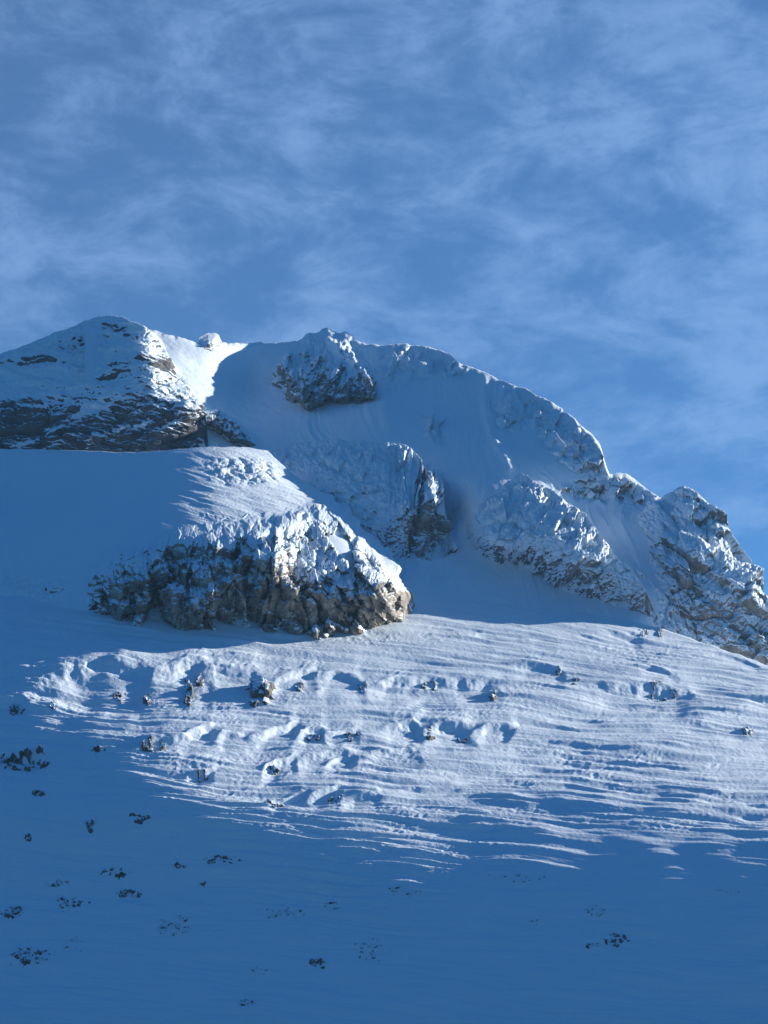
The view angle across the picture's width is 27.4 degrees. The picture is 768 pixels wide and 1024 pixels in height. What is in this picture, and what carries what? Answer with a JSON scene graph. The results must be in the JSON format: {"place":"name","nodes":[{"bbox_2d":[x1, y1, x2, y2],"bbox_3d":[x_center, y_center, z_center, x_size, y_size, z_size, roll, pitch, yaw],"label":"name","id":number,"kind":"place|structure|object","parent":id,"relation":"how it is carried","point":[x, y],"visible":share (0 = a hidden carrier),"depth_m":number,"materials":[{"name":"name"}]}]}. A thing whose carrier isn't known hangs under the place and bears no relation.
{"place":"outdoors","nodes":[
{"label":"outdoors","id":0,"kind":"place"},
{"bbox_2d":[0,315,208,452],"bbox_3d":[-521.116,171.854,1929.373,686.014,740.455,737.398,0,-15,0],"label":"rock peak","id":1,"kind":"object","parent":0,"point":[141,397],"visible":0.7,"depth_m":1698.39,"materials":[{"name":"white snow"}]},
{"bbox_2d":[0,447,413,629],"bbox_3d":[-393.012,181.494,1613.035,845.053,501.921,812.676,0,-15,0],"label":"snow dome","id":2,"kind":"structure","parent":0,"point":[70,520],"depth_m":1438.87,"materials":[{"name":"white snow"}]},
{"bbox_2d":[83,492,414,639],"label":"rock outcrop","id":3,"kind":"object","parent":2,"relation":"on","point":[254,569],"visible":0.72,"depth_m":1267.07,"materials":[{"name":"grey stone"}]},
{"bbox_2d":[85,325,668,626],"bbox_3d":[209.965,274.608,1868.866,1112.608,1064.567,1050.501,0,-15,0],"label":"mountain","id":4,"kind":"structure","parent":0,"point":[475,437],"depth_m":1718.98,"materials":[{"name":"white snow"}]},
{"bbox_2d":[199,333,221,350],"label":"summit rock","id":5,"kind":"object","parent":4,"relation":"on","point":[209,341],"visible":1,"depth_m":1936.53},
{"bbox_2d":[205,408,256,448],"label":"rock rib","id":6,"kind":"object","parent":4,"relation":"on","point":[225,427],"visible":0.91,"depth_m":1724.48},
{"bbox_2d":[271,328,376,410],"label":"summit rock","id":7,"kind":"object","parent":4,"relation":"on","point":[314,371],"visible":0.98,"depth_m":1907.27,"materials":[{"name":"grey stone"}]},
{"bbox_2d":[269,438,458,560],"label":"rock buttress","id":8,"kind":"object","parent":4,"relation":"on","point":[391,495],"visible":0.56,"depth_m":1569.38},
{"bbox_2d":[465,473,660,626],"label":"rocky ridge","id":9,"kind":"structure","parent":4,"relation":"on","point":[521,520],"depth_m":1491.84,"materials":[{"name":"white snow"}]},
{"bbox_2d":[635,485,767,664],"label":"rock crag","id":10,"kind":"structure","parent":4,"relation":"on","point":[707,573],"depth_m":1506.62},
{"bbox_2d":[0,596,767,1023],"bbox_3d":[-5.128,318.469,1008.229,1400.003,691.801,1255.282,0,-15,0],"label":"snow slope","id":11,"kind":"structure","parent":0,"point":[624,802],"depth_m":907.15,"materials":[{"name":"white snow"}]},
{"bbox_2d":[0,905,23,918],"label":"rock","id":12,"kind":"object","parent":11,"relation":"on","point":[13,913],"visible":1,"depth_m":857.51,"materials":[{"name":"grey stone"}]},
{"bbox_2d":[9,703,25,715],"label":"rock","id":13,"kind":"object","parent":11,"relation":"on","point":[15,709],"visible":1,"depth_m":1043.57,"materials":[{"name":"grey stone"}]},
{"bbox_2d":[0,745,48,771],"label":"rock","id":14,"kind":"object","parent":11,"relation":"on","point":[26,753],"visible":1,"depth_m":971.61,"materials":[{"name":"grey stone"}]},
{"bbox_2d":[24,833,31,841],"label":"rock","id":15,"kind":"object","parent":11,"relation":"on","point":[29,836],"visible":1,"depth_m":900.37,"materials":[{"name":"grey stone"}]},
{"bbox_2d":[9,947,49,965],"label":"rock","id":16,"kind":"object","parent":11,"relation":"on","point":[25,962],"visible":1,"depth_m":827.75,"materials":[{"name":"grey stone"}]},
{"bbox_2d":[32,789,44,796],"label":"rock","id":17,"kind":"object","parent":11,"relation":"on","point":[35,792],"visible":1,"depth_m":930.02,"materials":[{"name":"grey stone"}]},
{"bbox_2d":[46,879,68,886],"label":"rock","id":18,"kind":"object","parent":11,"relation":"on","point":[53,884],"visible":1,"depth_m":871.30,"materials":[{"name":"grey stone"}]},
{"bbox_2d":[57,897,90,908],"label":"rock","id":19,"kind":"object","parent":11,"relation":"on","point":[66,901],"visible":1,"depth_m":859.13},
{"bbox_2d":[64,932,84,948],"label":"rock","id":20,"kind":"object","parent":11,"relation":"on","point":[75,936],"visible":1,"depth_m":832.92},
{"bbox_2d":[86,818,93,833],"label":"rock","id":21,"kind":"object","parent":11,"relation":"on","point":[90,830],"visible":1,"depth_m":899.07,"materials":[{"name":"grey stone"}]},
{"bbox_2d":[90,745,105,752],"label":"rock","id":22,"kind":"object","parent":11,"relation":"on","point":[96,748],"visible":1,"depth_m":970.70,"materials":[{"name":"grey stone"}]},
{"bbox_2d":[100,867,130,879],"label":"rock","id":23,"kind":"object","parent":11,"relation":"on","point":[120,874],"visible":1,"depth_m":870.79,"materials":[{"name":"grey stone"}]},
{"bbox_2d":[111,691,126,703],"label":"rock","id":24,"kind":"object","parent":11,"relation":"on","point":[118,696],"visible":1,"depth_m":1074.51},
{"bbox_2d":[115,888,141,897],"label":"rock","id":25,"kind":"object","parent":11,"relation":"on","point":[123,893],"visible":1,"depth_m":859.57,"materials":[{"name":"grey stone"}]},
{"bbox_2d":[128,812,150,824],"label":"rock","id":26,"kind":"object","parent":11,"relation":"on","point":[142,819],"visible":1,"depth_m":897.23,"materials":[{"name":"grey stone"}]},
{"bbox_2d":[143,693,150,705],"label":"rock","id":27,"kind":"object","parent":11,"relation":"on","point":[146,701],"visible":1,"depth_m":1066.62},
{"bbox_2d":[142,736,165,752],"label":"rock","id":28,"kind":"object","parent":11,"relation":"on","point":[150,747],"visible":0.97,"depth_m":974.64,"materials":[{"name":"grey stone"}]},
{"bbox_2d":[153,915,191,935],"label":"rock","id":29,"kind":"object","parent":11,"relation":"on","point":[185,919],"visible":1,"depth_m":835.55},
{"bbox_2d":[174,861,186,868],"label":"rock","id":30,"kind":"object","parent":11,"relation":"on","point":[177,865],"visible":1,"depth_m":871.38,"materials":[{"name":"grey stone"}]},
{"bbox_2d":[183,679,193,706],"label":"rock","id":31,"kind":"object","parent":11,"relation":"on","point":[189,696],"visible":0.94,"depth_m":1085.76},
{"bbox_2d":[195,673,204,686],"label":"rock","id":32,"kind":"object","parent":11,"relation":"on","point":[199,682],"visible":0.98,"depth_m":1115.73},
{"bbox_2d":[198,768,208,782],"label":"rock","id":33,"kind":"object","parent":11,"relation":"on","point":[205,777],"visible":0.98,"depth_m":942.90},
{"bbox_2d":[204,854,241,863],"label":"rock","id":34,"kind":"object","parent":11,"relation":"on","point":[211,860],"visible":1,"depth_m":873.20,"materials":[{"name":"grey stone"}]},
{"bbox_2d":[238,998,254,1006],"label":"rock","id":35,"kind":"object","parent":11,"relation":"on","point":[247,1003],"visible":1,"depth_m":785.21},
{"bbox_2d":[244,678,275,707],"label":"rock","id":36,"kind":"object","parent":11,"relation":"on","point":[263,688],"visible":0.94,"depth_m":1095.36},
{"bbox_2d":[264,765,279,774],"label":"rock","id":37,"kind":"object","parent":11,"relation":"on","point":[276,770],"visible":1,"depth_m":967.00,"materials":[{"name":"grey stone"}]},
{"bbox_2d":[264,800,284,807],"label":"rock","id":38,"kind":"object","parent":11,"relation":"on","point":[276,805],"visible":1,"depth_m":916.76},
{"bbox_2d":[254,905,306,917],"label":"rock","id":39,"kind":"object","parent":11,"relation":"on","point":[280,913],"visible":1,"depth_m":840.48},
{"bbox_2d":[295,682,303,691],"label":"rock","id":40,"kind":"object","parent":11,"relation":"on","point":[299,687],"visible":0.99,"depth_m":1127.11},
{"bbox_2d":[306,733,320,743],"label":"rock","id":41,"kind":"object","parent":11,"relation":"on","point":[308,738],"visible":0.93,"depth_m":1028.84,"materials":[{"name":"grey stone"}]},
{"bbox_2d":[309,958,325,968],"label":"rock","id":42,"kind":"object","parent":11,"relation":"on","point":[315,961],"visible":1,"depth_m":808.26,"materials":[{"name":"grey stone"}]},
{"bbox_2d":[323,900,340,909],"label":"rock","id":43,"kind":"object","parent":11,"relation":"on","point":[329,903],"visible":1,"depth_m":844.70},
{"bbox_2d":[328,794,342,803],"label":"rock","id":44,"kind":"object","parent":11,"relation":"on","point":[331,799],"visible":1,"depth_m":931.24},
{"bbox_2d":[343,731,360,741],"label":"rock","id":45,"kind":"object","parent":11,"relation":"on","point":[349,734],"visible":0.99,"depth_m":1040.02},
{"bbox_2d":[357,680,366,692],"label":"rock","id":46,"kind":"object","parent":11,"relation":"on","point":[364,687],"visible":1,"depth_m":1145.55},
{"bbox_2d":[353,937,391,962],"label":"rock","id":47,"kind":"object","parent":11,"relation":"on","point":[372,951],"visible":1,"depth_m":815.28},
{"bbox_2d":[377,886,420,896],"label":"rock","id":48,"kind":"object","parent":11,"relation":"on","point":[406,892],"visible":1,"depth_m":849.80,"materials":[{"name":"grey stone"}]},
{"bbox_2d":[421,681,437,690],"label":"rock","id":49,"kind":"object","parent":11,"relation":"on","point":[424,686],"visible":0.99,"depth_m":1172.88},
{"bbox_2d":[423,726,435,740],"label":"rock","id":50,"kind":"object","parent":11,"relation":"on","point":[431,737],"visible":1,"depth_m":1057.88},
{"bbox_2d":[457,738,467,742],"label":"rock","id":51,"kind":"object","parent":11,"relation":"on","point":[464,741],"visible":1,"depth_m":1063.62,"materials":[{"name":"grey stone"}]},
{"bbox_2d":[488,689,497,700],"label":"rock","id":52,"kind":"object","parent":11,"relation":"on","point":[492,696],"visible":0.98,"depth_m":1158.07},
{"bbox_2d":[479,873,545,881],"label":"rock","id":53,"kind":"object","parent":11,"relation":"on","point":[516,874],"visible":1,"depth_m":859.47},
{"bbox_2d":[555,665,561,675],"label":"rock","id":54,"kind":"object","parent":11,"relation":"on","point":[558,671],"visible":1,"depth_m":1243.33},
{"bbox_2d":[568,677,583,684],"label":"rock","id":55,"kind":"object","parent":11,"relation":"on","point":[577,679],"visible":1,"depth_m":1224.75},
{"bbox_2d":[586,942,598,948],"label":"rock","id":56,"kind":"object","parent":11,"relation":"on","point":[587,945],"visible":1,"depth_m":810.20,"materials":[{"name":"grey stone"}]},
{"bbox_2d":[584,904,604,916],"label":"rock","id":57,"kind":"object","parent":11,"relation":"on","point":[599,913],"visible":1,"depth_m":831.27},
{"bbox_2d":[604,932,629,947],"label":"rock","id":58,"kind":"object","parent":11,"relation":"on","point":[620,939],"visible":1,"depth_m":812.26,"materials":[{"name":"grey stone"}]},
{"bbox_2d":[639,627,661,637],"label":"rock","id":59,"kind":"object","parent":11,"relation":"on","point":[645,632],"visible":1,"depth_m":1405.65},
{"bbox_2d":[647,681,677,701],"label":"rock","id":60,"kind":"object","parent":11,"relation":"on","point":[673,694],"visible":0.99,"depth_m":1228.26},
{"bbox_2d":[717,886,738,894],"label":"rock","id":61,"kind":"object","parent":11,"relation":"on","point":[720,888],"visible":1,"depth_m":841.46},
{"bbox_2d":[742,726,753,735],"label":"rock","id":62,"kind":"object","parent":11,"relation":"on","point":[746,730],"visible":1,"depth_m":1154.98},
{"bbox_2d":[0,0,767,595],"label":"sky","id":63,"kind":"structure","parent":0,"point":[563,201],"materials":[{"name":"blue"}]}
]}

